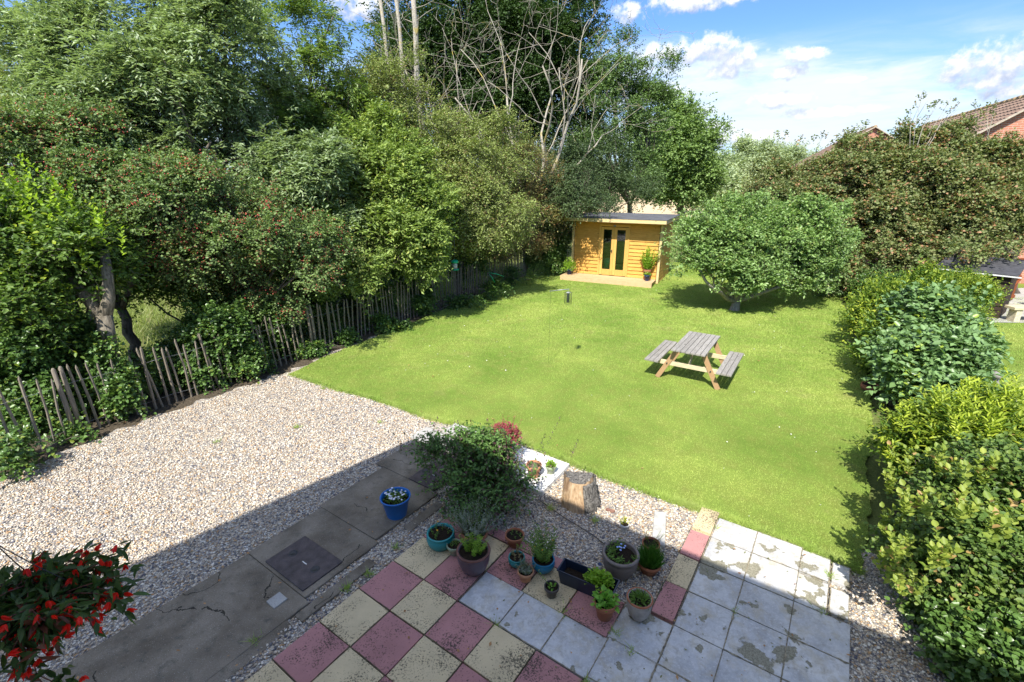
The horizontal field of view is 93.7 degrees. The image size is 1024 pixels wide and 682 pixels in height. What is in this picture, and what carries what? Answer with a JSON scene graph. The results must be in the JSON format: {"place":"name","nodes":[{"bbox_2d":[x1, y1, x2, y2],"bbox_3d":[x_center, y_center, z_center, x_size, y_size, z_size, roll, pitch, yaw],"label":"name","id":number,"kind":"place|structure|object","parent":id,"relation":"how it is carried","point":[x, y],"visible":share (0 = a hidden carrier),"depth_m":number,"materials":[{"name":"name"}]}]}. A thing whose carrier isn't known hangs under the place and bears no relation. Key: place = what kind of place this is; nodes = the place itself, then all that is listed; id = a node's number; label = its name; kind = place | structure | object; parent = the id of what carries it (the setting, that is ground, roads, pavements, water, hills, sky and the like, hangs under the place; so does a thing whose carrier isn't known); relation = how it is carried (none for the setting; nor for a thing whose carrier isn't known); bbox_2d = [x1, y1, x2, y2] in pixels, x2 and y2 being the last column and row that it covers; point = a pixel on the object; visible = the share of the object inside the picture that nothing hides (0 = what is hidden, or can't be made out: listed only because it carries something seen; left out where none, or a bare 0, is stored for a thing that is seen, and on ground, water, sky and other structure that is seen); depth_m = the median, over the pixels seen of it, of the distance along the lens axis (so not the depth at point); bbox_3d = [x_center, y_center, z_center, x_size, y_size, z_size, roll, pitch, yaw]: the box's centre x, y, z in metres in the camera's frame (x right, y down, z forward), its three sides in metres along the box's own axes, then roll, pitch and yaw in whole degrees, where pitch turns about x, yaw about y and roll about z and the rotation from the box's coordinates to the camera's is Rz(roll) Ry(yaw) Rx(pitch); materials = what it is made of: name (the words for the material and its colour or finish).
{"place":"outdoors","nodes":[
{"label":"outdoors","id":0,"kind":"place"},
{"bbox_2d":[41,441,452,681],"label":"concrete path","id":1,"kind":"structure","parent":0,"point":[226,618],"depth_m":4.67,"materials":[{"name":"grey concrete"}]},
{"bbox_2d":[265,536,342,590],"bbox_3d":[-2.245,2.380,5.180,0.690,0.026,0.475,12,22,33],"label":"manhole cover","id":2,"kind":"object","parent":1,"relation":"on","point":[304,563],"visible":1,"depth_m":5.16,"materials":[{"name":"metal"}]},
{"bbox_2d":[380,487,410,519],"bbox_3d":[-1.420,1.984,5.872,0.370,0.327,0.370,0,19,0],"label":"flower pot","id":3,"kind":"object","parent":1,"relation":"on","point":[394,501],"visible":1,"depth_m":5.80,"materials":[{"name":"blue plastic"}]},
{"bbox_2d":[409,462,447,489],"bbox_3d":[-1.097,1.870,6.695,0.460,0.026,0.500,12,22,33],"label":"manhole cover","id":4,"kind":"object","parent":1,"relation":"on","point":[416,477],"visible":0.52,"depth_m":6.63,"materials":[{"name":"metal"}]},
{"bbox_2d":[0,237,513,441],"bbox_3d":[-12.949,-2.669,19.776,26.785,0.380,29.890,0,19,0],"label":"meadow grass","id":5,"kind":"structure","parent":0,"point":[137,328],"depth_m":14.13,"materials":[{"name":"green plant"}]},
{"bbox_2d":[0,188,897,554],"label":"ground","id":6,"kind":"structure","parent":0,"point":[878,490],"depth_m":8.95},
{"bbox_2d":[0,54,46,183],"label":"tree","id":7,"kind":"object","parent":6,"relation":"on","point":[6,96],"visible":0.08,"depth_m":15.79,"materials":[{"name":"green plant"}]},
{"bbox_2d":[0,411,103,482],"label":"ivy clump","id":8,"kind":"object","parent":6,"relation":"on","point":[15,454],"visible":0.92,"depth_m":6.85,"materials":[{"name":"green plant"}]},
{"bbox_2d":[0,306,108,439],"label":"ivy clump","id":9,"kind":"object","parent":6,"relation":"on","point":[28,374],"visible":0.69,"depth_m":7.65,"materials":[{"name":"green plant"}]},
{"bbox_2d":[0,153,161,412],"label":"elm tree","id":10,"kind":"object","parent":6,"relation":"on","point":[45,236],"visible":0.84,"depth_m":7.53,"materials":[{"name":"green plant"}]},
{"bbox_2d":[0,87,221,372],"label":"hawthorn tree","id":11,"kind":"object","parent":6,"relation":"on","point":[67,148],"visible":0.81,"depth_m":8.87,"materials":[{"name":"green plant"}]},
{"bbox_2d":[40,249,192,413],"bbox_3d":[-7.449,-0.264,8.889,2.258,2.990,2.727,4,19,12],"label":"ivy clad stump","id":12,"kind":"object","parent":6,"relation":"on","point":[102,312],"visible":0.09,"depth_m":8.07,"materials":[{"name":"grey wood"}]},
{"bbox_2d":[74,330,156,423],"bbox_3d":[-6.816,0.669,8.209,1.235,1.766,0.815,16,24,39],"label":"ivy clump","id":13,"kind":"object","parent":12,"relation":"attached to","point":[123,394],"visible":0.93,"depth_m":8.08,"materials":[{"name":"green plant"}]},
{"bbox_2d":[0,0,318,315],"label":"ash tree","id":14,"kind":"object","parent":6,"relation":"on","point":[135,67],"visible":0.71,"depth_m":10.30,"materials":[{"name":"green plant"}]},
{"bbox_2d":[52,161,354,324],"bbox_3d":[-7.420,-2.123,11.622,7.430,4.690,3.980,-15,24,-37],"label":"hedge shrub","id":15,"kind":"object","parent":6,"relation":"on","point":[168,291],"visible":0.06,"depth_m":10.64,"materials":[{"name":"green plant"}]},
{"bbox_2d":[147,292,297,394],"bbox_3d":[-5.976,0.029,10.129,2.254,2.064,2.615,0,19,0],"label":"ivy clump","id":16,"kind":"object","parent":6,"relation":"on","point":[225,321],"visible":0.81,"depth_m":9.49,"materials":[{"name":"green plant"}]},
{"bbox_2d":[122,141,359,333],"bbox_3d":[-5.640,-1.767,10.440,4.584,4.776,3.331,-8,20,-23],"label":"hawthorn tree","id":17,"kind":"object","parent":6,"relation":"on","point":[269,244],"visible":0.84,"depth_m":9.90,"materials":[{"name":"green plant"}]},
{"bbox_2d":[174,116,381,334],"bbox_3d":[-5.616,-2.602,11.820,4.721,5.416,3.016,-13,22,-33],"label":"ash tree","id":18,"kind":"object","parent":6,"relation":"on","point":[322,167],"visible":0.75,"depth_m":11.12,"materials":[{"name":"green plant"}]},
{"bbox_2d":[205,0,394,301],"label":"ash tree","id":19,"kind":"object","parent":6,"relation":"on","point":[316,117],"visible":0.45,"depth_m":13.30,"materials":[{"name":"green plant"}]},
{"bbox_2d":[267,311,419,360],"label":"ivy clump","id":20,"kind":"object","parent":6,"relation":"on","point":[383,322],"visible":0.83,"depth_m":11.89,"materials":[{"name":"green plant"}]},
{"bbox_2d":[305,279,427,354],"bbox_3d":[-3.668,-0.841,13.036,0.096,1.262,4.453,10,21,27],"label":"paling fence","id":21,"kind":"object","parent":6,"relation":"on","point":[312,330],"visible":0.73,"depth_m":12.45,"materials":[{"name":"wood"}]},
{"bbox_2d":[249,240,489,341],"bbox_3d":[-3.741,-1.899,15.008,2.717,2.552,8.353,12,22,31],"label":"ivy clump","id":22,"kind":"object","parent":6,"relation":"on","point":[385,287],"visible":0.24,"depth_m":13.66,"materials":[{"name":"green plant"}]},
{"bbox_2d":[282,92,463,326],"bbox_3d":[-3.723,-3.442,12.994,4.949,6.278,4.865,0,19,0],"label":"elder bush","id":23,"kind":"object","parent":6,"relation":"on","point":[402,204],"visible":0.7,"depth_m":12.38,"materials":[{"name":"green plant"}]},
{"bbox_2d":[304,39,519,298],"bbox_3d":[-3.545,-5.637,16.216,7.638,8.366,4.589,0,19,0],"label":"thorn tree","id":24,"kind":"object","parent":6,"relation":"on","point":[382,80],"visible":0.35,"depth_m":15.32,"materials":[{"name":"green plant"}]},
{"bbox_2d":[401,0,433,134],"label":"bare pole trunk","id":25,"kind":"object","parent":6,"relation":"on","point":[414,21],"visible":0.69,"depth_m":18.15,"materials":[{"name":"grey wood"}]},
{"bbox_2d":[355,0,513,143],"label":"dead tree","id":26,"kind":"object","parent":6,"relation":"on","point":[457,89],"visible":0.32,"depth_m":17.59,"materials":[{"name":"grey wood"}]},
{"bbox_2d":[405,275,515,317],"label":"ivy clump","id":27,"kind":"object","parent":6,"relation":"on","point":[421,303],"visible":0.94,"depth_m":15.23,"materials":[{"name":"green plant"}]},
{"bbox_2d":[430,251,526,307],"bbox_3d":[-0.935,-2.479,17.887,0.135,1.268,6.762,9,21,26],"label":"paling fence","id":28,"kind":"object","parent":6,"relation":"on","point":[454,284],"visible":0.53,"depth_m":16.97,"materials":[{"name":"wood"}]},
{"bbox_2d":[348,0,624,199],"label":"oak tree","id":29,"kind":"object","parent":6,"relation":"on","point":[513,14],"visible":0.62,"depth_m":25.24,"materials":[{"name":"green plant"}]},
{"bbox_2d":[419,95,556,295],"bbox_3d":[-1.507,-4.815,16.395,6.111,6.657,5.806,0,19,0],"label":"thorn tree","id":30,"kind":"object","parent":6,"relation":"on","point":[479,187],"visible":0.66,"depth_m":15.40,"materials":[{"name":"green plant"}]},
{"bbox_2d":[485,221,571,285],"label":"ivy clump","id":31,"kind":"object","parent":6,"relation":"on","point":[553,261],"visible":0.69,"depth_m":20.29,"materials":[{"name":"green plant"}]},
{"bbox_2d":[395,0,697,268],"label":"dead tree","id":32,"kind":"object","parent":6,"relation":"on","point":[542,128],"visible":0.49,"depth_m":21.79,"materials":[{"name":"grey wood"}]},
{"bbox_2d":[530,114,675,212],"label":"hedge maple","id":33,"kind":"object","parent":6,"relation":"on","point":[613,174],"visible":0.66,"depth_m":23.18,"materials":[{"name":"green plant"}]},
{"bbox_2d":[562,17,690,212],"bbox_3d":[6.154,-10.819,26.160,7.056,11.858,5.026,0,19,0],"label":"poplar tree","id":34,"kind":"object","parent":6,"relation":"on","point":[654,91],"visible":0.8,"depth_m":25.33,"materials":[{"name":"green plant"}]},
{"bbox_2d":[625,76,742,220],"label":"tree","id":35,"kind":"object","parent":6,"relation":"on","point":[692,161],"visible":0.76,"depth_m":40.52,"materials":[{"name":"green plant"}]},
{"bbox_2d":[740,146,917,298],"bbox_3d":[11.522,-4.593,18.511,4.686,5.692,7.082,0,19,0],"label":"maple tree","id":36,"kind":"object","parent":6,"relation":"on","point":[781,168],"visible":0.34,"depth_m":17.49,"materials":[{"name":"green plant"}]},
{"bbox_2d":[847,298,914,532],"bbox_3d":[9.125,0.476,10.874,2.200,0.001,17.294,11,22,30],"label":"hedge bed","id":37,"kind":"object","parent":6,"relation":"on","point":[889,403],"visible":0.06,"depth_m":6.78,"materials":[{"name":"brown soil"}]},
{"bbox_2d":[812,260,912,298],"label":"hedge shrub","id":38,"kind":"object","parent":37,"relation":"on","point":[855,283],"visible":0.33,"depth_m":15.40,"materials":[{"name":"green plant"}]},
{"bbox_2d":[832,254,975,376],"bbox_3d":[8.900,-0.615,11.127,2.676,2.472,5.165,16,25,40],"label":"golden shrub","id":39,"kind":"object","parent":37,"relation":"on","point":[863,305],"visible":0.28,"depth_m":11.16,"materials":[{"name":"green plant"}]},
{"bbox_2d":[851,278,1019,409],"bbox_3d":[7.908,0.144,9.125,2.439,2.375,5.427,18,25,42],"label":"lilac bush","id":40,"kind":"object","parent":37,"relation":"on","point":[909,352],"visible":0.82,"depth_m":8.27,"materials":[{"name":"green plant"}]},
{"bbox_2d":[852,429,1023,628],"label":"maple bush","id":41,"kind":"object","parent":37,"relation":"on","point":[961,504],"visible":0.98,"depth_m":4.06,"materials":[{"name":"green plant"}]},
{"bbox_2d":[854,364,1023,486],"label":"golden shrub","id":42,"kind":"object","parent":37,"relation":"on","point":[926,422],"visible":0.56,"depth_m":5.59,"materials":[{"name":"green plant"}]},
{"bbox_2d":[937,264,1015,330],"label":"golden shrub","id":43,"kind":"object","parent":37,"relation":"on","point":[971,277],"visible":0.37,"depth_m":12.27,"materials":[{"name":"green plant"}]},
{"bbox_2d":[859,95,1023,283],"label":"brick house","id":44,"kind":"structure","parent":6,"relation":"on","point":[1009,116],"depth_m":18.96,"materials":[{"name":"brick"}]},
{"bbox_2d":[0,328,962,681],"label":"gravel","id":45,"kind":"structure","parent":0,"point":[876,584],"depth_m":6.08,"materials":[{"name":"beige gravel"}]},
{"bbox_2d":[0,376,67,450],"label":"paling fence","id":46,"kind":"object","parent":45,"relation":"on","point":[29,409],"visible":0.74,"depth_m":7.21,"materials":[{"name":"wood"}]},
{"bbox_2d":[51,310,304,433],"bbox_3d":[-5.928,0.418,9.294,0.136,1.268,4.349,11,22,30],"label":"paling fence","id":47,"kind":"object","parent":45,"relation":"on","point":[71,399],"visible":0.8,"depth_m":8.62,"materials":[{"name":"wood"}]},
{"bbox_2d":[0,275,525,475],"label":"leaf litter strip","id":48,"kind":"object","parent":45,"relation":"on","point":[133,420],"visible":0.38,"depth_m":9.11,"materials":[{"name":"brown soil"}]},
{"bbox_2d":[206,502,442,681],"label":"concrete edging","id":49,"kind":"object","parent":45,"relation":"on","point":[302,615],"visible":0.78,"depth_m":4.62,"materials":[{"name":"grey concrete"}]},
{"bbox_2d":[0,387,850,681],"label":"gravel litter","id":50,"kind":"object","parent":45,"relation":"on","point":[382,589],"visible":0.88,"depth_m":4.81,"materials":[{"name":"beige gravel"}]},
{"bbox_2d":[393,417,577,534],"bbox_3d":[-0.335,1.664,6.038,2.351,1.357,1.554,0,19,0],"label":"weigela shrub","id":51,"kind":"object","parent":45,"relation":"on","point":[483,451],"visible":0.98,"depth_m":5.93,"materials":[{"name":"green plant"}]},
{"bbox_2d":[487,416,522,459],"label":"shrub","id":52,"kind":"object","parent":45,"relation":"on","point":[508,430],"visible":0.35,"depth_m":6.76,"materials":[{"name":"plant"}]},
{"bbox_2d":[213,387,839,681],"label":"weeds","id":53,"kind":"object","parent":45,"relation":"on","point":[397,547],"visible":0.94,"depth_m":4.84,"materials":[{"name":"green plant"}]},
{"bbox_2d":[513,447,568,495],"bbox_3d":[0.276,1.829,6.828,0.839,0.070,0.790,12,22,33],"label":"concrete slab","id":54,"kind":"object","parent":45,"relation":"on","point":[546,484],"depth_m":6.76,"materials":[{"name":"white concrete"}]},
{"bbox_2d":[561,471,600,514],"bbox_3d":[0.880,1.911,6.085,0.528,0.410,0.388,4,19,11],"label":"tree stump","id":55,"kind":"object","parent":45,"relation":"on","point":[580,493],"visible":1,"depth_m":6.00,"materials":[{"name":"brown wood"}]},
{"bbox_2d":[602,538,639,580],"bbox_3d":[1.130,2.282,5.005,0.388,0.376,0.401,0,19,0],"label":"flower pot","id":56,"kind":"object","parent":45,"relation":"on","point":[621,558],"visible":0.97,"depth_m":4.93,"materials":[{"name":"grey stone"}]},
{"bbox_2d":[637,542,665,576],"bbox_3d":[1.439,2.312,5.040,0.370,0.297,0.358,-6,20,-17],"label":"flower pot","id":57,"kind":"object","parent":45,"relation":"on","point":[650,563],"visible":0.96,"depth_m":5.00,"materials":[{"name":"ceramic"}]},
{"bbox_2d":[652,511,666,547],"bbox_3d":[1.745,2.224,5.689,0.145,0.050,0.597,6,20,18],"label":"stone block","id":58,"kind":"object","parent":45,"relation":"on","point":[659,522],"depth_m":5.69,"materials":[{"name":"white stone"}]},
{"bbox_2d":[884,579,1023,681],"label":"ivy bush","id":59,"kind":"object","parent":45,"relation":"on","point":[975,646],"visible":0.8,"depth_m":3.87,"materials":[{"name":"green plant"}]},
{"bbox_2d":[245,507,718,681],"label":"yellow paving","id":60,"kind":"structure","parent":0,"point":[358,613],"depth_m":4.42,"materials":[{"name":"beige concrete"}]},
{"bbox_2d":[517,519,557,574],"bbox_3d":[0.281,2.152,5.012,0.414,0.529,0.468,6,19,17],"label":"flower pot","id":61,"kind":"object","parent":60,"relation":"on","point":[543,558],"visible":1,"depth_m":4.97,"materials":[{"name":"teal ceramic"}]},
{"bbox_2d":[538,569,558,598],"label":"flower pot","id":62,"kind":"object","parent":60,"relation":"on","point":[551,588],"visible":1,"depth_m":4.70,"materials":[{"name":"grey ceramic"}]},
{"bbox_2d":[273,517,708,681],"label":"red paving","id":63,"kind":"structure","parent":0,"point":[385,645],"depth_m":4.42,"materials":[{"name":"concrete"}]},
{"bbox_2d":[426,521,454,551],"bbox_3d":[-0.800,2.184,5.391,0.322,0.280,0.322,0,19,0],"label":"flower pot","id":64,"kind":"object","parent":63,"relation":"on","point":[439,537],"visible":0.98,"depth_m":5.33,"materials":[{"name":"teal ceramic"}]},
{"bbox_2d":[456,531,490,576],"bbox_3d":[-0.400,2.204,4.986,0.357,0.448,0.357,0,19,0],"label":"flower pot","id":65,"kind":"object","parent":63,"relation":"on","point":[473,555],"visible":1,"depth_m":4.92,"materials":[{"name":"brown ceramic"}]},
{"bbox_2d":[439,493,502,539],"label":"potted plant","id":66,"kind":"object","parent":65,"relation":"in","point":[469,526],"visible":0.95,"depth_m":5.33,"materials":[{"name":"plant"}]},
{"bbox_2d":[272,516,709,681],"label":"paving joints","id":67,"kind":"object","parent":63,"relation":"on","point":[660,590],"visible":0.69,"depth_m":4.44,"materials":[{"name":"grey concrete"}]},
{"bbox_2d":[505,528,524,548],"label":"flower pot","id":68,"kind":"object","parent":63,"relation":"on","point":[513,538],"visible":0.95,"depth_m":5.36,"materials":[{"name":"ceramic"}]},
{"bbox_2d":[508,546,524,568],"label":"flower pot","id":69,"kind":"object","parent":63,"relation":"on","point":[515,556],"visible":0.91,"depth_m":5.08,"materials":[{"name":"teal ceramic"}]},
{"bbox_2d":[516,558,535,582],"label":"flower pot","id":70,"kind":"object","parent":63,"relation":"on","point":[525,571],"visible":1,"depth_m":4.88,"materials":[{"name":"ceramic"}]},
{"bbox_2d":[557,558,619,596],"bbox_3d":[0.761,2.360,4.799,0.600,0.270,0.268,10,21,28],"label":"planting trough","id":71,"kind":"object","parent":63,"relation":"on","point":[580,577],"visible":0.94,"depth_m":4.77,"materials":[{"name":"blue plastic"}]},
{"bbox_2d":[590,584,620,621],"bbox_3d":[0.862,2.447,4.483,0.277,0.307,0.286,0,19,0],"label":"flower pot","id":72,"kind":"object","parent":63,"relation":"on","point":[605,603],"visible":1,"depth_m":4.43,"materials":[{"name":"ceramic"}]},
{"bbox_2d":[0,0,1023,176],"label":"sky","id":73,"kind":"structure","parent":0,"point":[808,68],"materials":[{"name":"blue"}]},
{"bbox_2d":[287,262,873,576],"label":"lawn","id":74,"kind":"structure","parent":0,"point":[724,480],"depth_m":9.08,"materials":[{"name":"green plant"}]},
{"bbox_2d":[461,135,588,272],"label":"hedge maple","id":75,"kind":"object","parent":74,"relation":"on","point":[532,191],"visible":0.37,"depth_m":18.82,"materials":[{"name":"green plant"}]},
{"bbox_2d":[437,0,671,177],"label":"dead tree","id":76,"kind":"object","parent":74,"relation":"on","point":[564,132],"visible":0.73,"depth_m":20.42,"materials":[{"name":"grey wood"}]},
{"bbox_2d":[537,154,620,270],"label":"hedge maple","id":77,"kind":"object","parent":74,"relation":"on","point":[572,190],"visible":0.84,"depth_m":18.45,"materials":[{"name":"green plant"}]},
{"bbox_2d":[560,212,679,287],"bbox_3d":[4.568,-3.964,20.142,4.020,2.506,3.668,9,21,25],"label":"garden cabin","id":78,"kind":"object","parent":74,"relation":"on","point":[622,241],"visible":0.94,"depth_m":19.35,"materials":[{"name":"wood"}]},
{"bbox_2d":[599,227,614,274],"bbox_3d":[3.839,-3.639,19.476,0.545,1.930,0.093,9,21,25],"label":"door","id":79,"kind":"structure","parent":78,"relation":"in","point":[601,271],"depth_m":19.49,"materials":[{"name":"yellow wood"}]},
{"bbox_2d":[612,227,628,275],"bbox_3d":[4.342,-3.567,19.263,0.545,1.930,0.050,9,21,25],"label":"door","id":80,"kind":"structure","parent":78,"relation":"in","point":[614,272],"depth_m":19.27,"materials":[{"name":"yellow wood"}]},
{"bbox_2d":[640,246,661,279],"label":"potted plant","id":81,"kind":"object","parent":78,"relation":"on","point":[647,264],"visible":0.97,"depth_m":18.58,"materials":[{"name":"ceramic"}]},
{"bbox_2d":[644,331,743,389],"bbox_3d":[3.820,0.382,10.049,1.667,0.755,1.456,12,22,31],"label":"picnic table","id":82,"kind":"object","parent":74,"relation":"on","point":[691,343],"visible":1,"depth_m":9.82,"materials":[{"name":"grey wood"}]},
{"bbox_2d":[654,185,868,310],"bbox_3d":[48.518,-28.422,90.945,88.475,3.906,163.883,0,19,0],"label":"apple tree","id":83,"kind":"object","parent":74,"relation":"on","point":[748,243],"visible":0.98,"depth_m":14.24,"materials":[{"name":"green plant"}]},
{"bbox_2d":[459,518,849,681],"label":"white paving","id":84,"kind":"structure","parent":0,"point":[533,622],"depth_m":4.44,"materials":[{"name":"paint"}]},
{"bbox_2d":[626,587,652,621],"bbox_3d":[1.190,2.465,4.493,0.252,0.296,0.257,0,19,0],"label":"flower pot","id":85,"kind":"object","parent":84,"relation":"on","point":[639,603],"visible":1,"depth_m":4.44,"materials":[{"name":"ceramic"}]},
{"bbox_2d":[458,531,850,681],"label":"paving joints","id":86,"kind":"object","parent":84,"relation":"on","point":[732,618],"visible":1,"depth_m":4.47,"materials":[{"name":"grey concrete"}]},
{"bbox_2d":[583,192,771,216],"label":"wheat field","id":87,"kind":"structure","parent":0,"point":[648,209],"depth_m":66.23,"materials":[{"name":"beige plant"}]},
{"bbox_2d":[675,159,752,211],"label":"willow tree","id":88,"kind":"object","parent":87,"relation":"on","point":[736,179],"visible":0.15,"depth_m":55.11,"materials":[{"name":"green plant"}]},
{"bbox_2d":[711,149,758,184],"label":"willow tree","id":89,"kind":"object","parent":87,"relation":"on","point":[738,161],"visible":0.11,"depth_m":73.58,"materials":[{"name":"green plant"}]},
{"bbox_2d":[718,131,787,189],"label":"willow tree","id":90,"kind":"object","parent":87,"relation":"on","point":[764,149],"visible":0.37,"depth_m":80.19,"materials":[{"name":"green plant"}]},
{"bbox_2d":[754,140,809,190],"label":"willow tree","id":91,"kind":"object","parent":87,"relation":"on","point":[796,153],"visible":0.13,"depth_m":88.01,"materials":[{"name":"green plant"}]},
{"bbox_2d":[791,125,893,178],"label":"brick house","id":92,"kind":"structure","parent":0,"point":[875,128],"depth_m":33.65,"materials":[{"name":"tile"}]},
{"bbox_2d":[825,267,1023,399],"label":"neighbour lawn","id":93,"kind":"structure","parent":0,"point":[1017,362],"depth_m":11.85,"materials":[{"name":"green plant"}]},
{"bbox_2d":[801,126,952,271],"bbox_3d":[13.038,-4.826,17.574,4.468,5.996,6.140,0,19,0],"label":"maple tree","id":94,"kind":"object","parent":93,"relation":"on","point":[894,229],"visible":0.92,"depth_m":16.30,"materials":[{"name":"green plant"}]},
{"bbox_2d":[773,90,1021,256],"bbox_3d":[13.287,-5.291,17.565,7.472,6.925,4.681,8,20,23],"label":"maple tree","id":95,"kind":"object","parent":93,"relation":"on","point":[937,162],"visible":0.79,"depth_m":15.83,"materials":[{"name":"green plant"}]},
{"bbox_2d":[925,127,1023,293],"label":"maple tree","id":96,"kind":"object","parent":93,"relation":"on","point":[1003,152],"visible":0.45,"depth_m":15.49,"materials":[{"name":"green plant"}]},
{"bbox_2d":[990,297,1023,394],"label":"neighbour grass","id":97,"kind":"structure","parent":93,"relation":"on","point":[1012,332],"depth_m":12.26,"materials":[{"name":"green plant"}]},
{"bbox_2d":[986,288,1023,322],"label":"neighbour path","id":98,"kind":"structure","parent":0,"point":[1015,302],"depth_m":15.88,"materials":[{"name":"concrete"}]},
{"bbox_2d":[934,254,1023,318],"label":"garden shed","id":99,"kind":"structure","parent":98,"relation":"on","point":[1010,271],"depth_m":14.31,"materials":[{"name":"fabric"}]},
{"bbox_2d":[1004,305,1023,321],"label":"garden bench","id":100,"kind":"object","parent":98,"relation":"on","point":[1015,312],"visible":1,"depth_m":13.91,"materials":[{"name":"brown wood"}]},
{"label":"wall bracket","id":101,"kind":"object","parent":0,"visible":0},
{"bbox_2d":[0,539,151,681],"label":"hanging basket","id":102,"kind":"object","parent":101,"relation":"hanging from","point":[46,601],"visible":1,"depth_m":1.77,"materials":[{"name":"green plant"}]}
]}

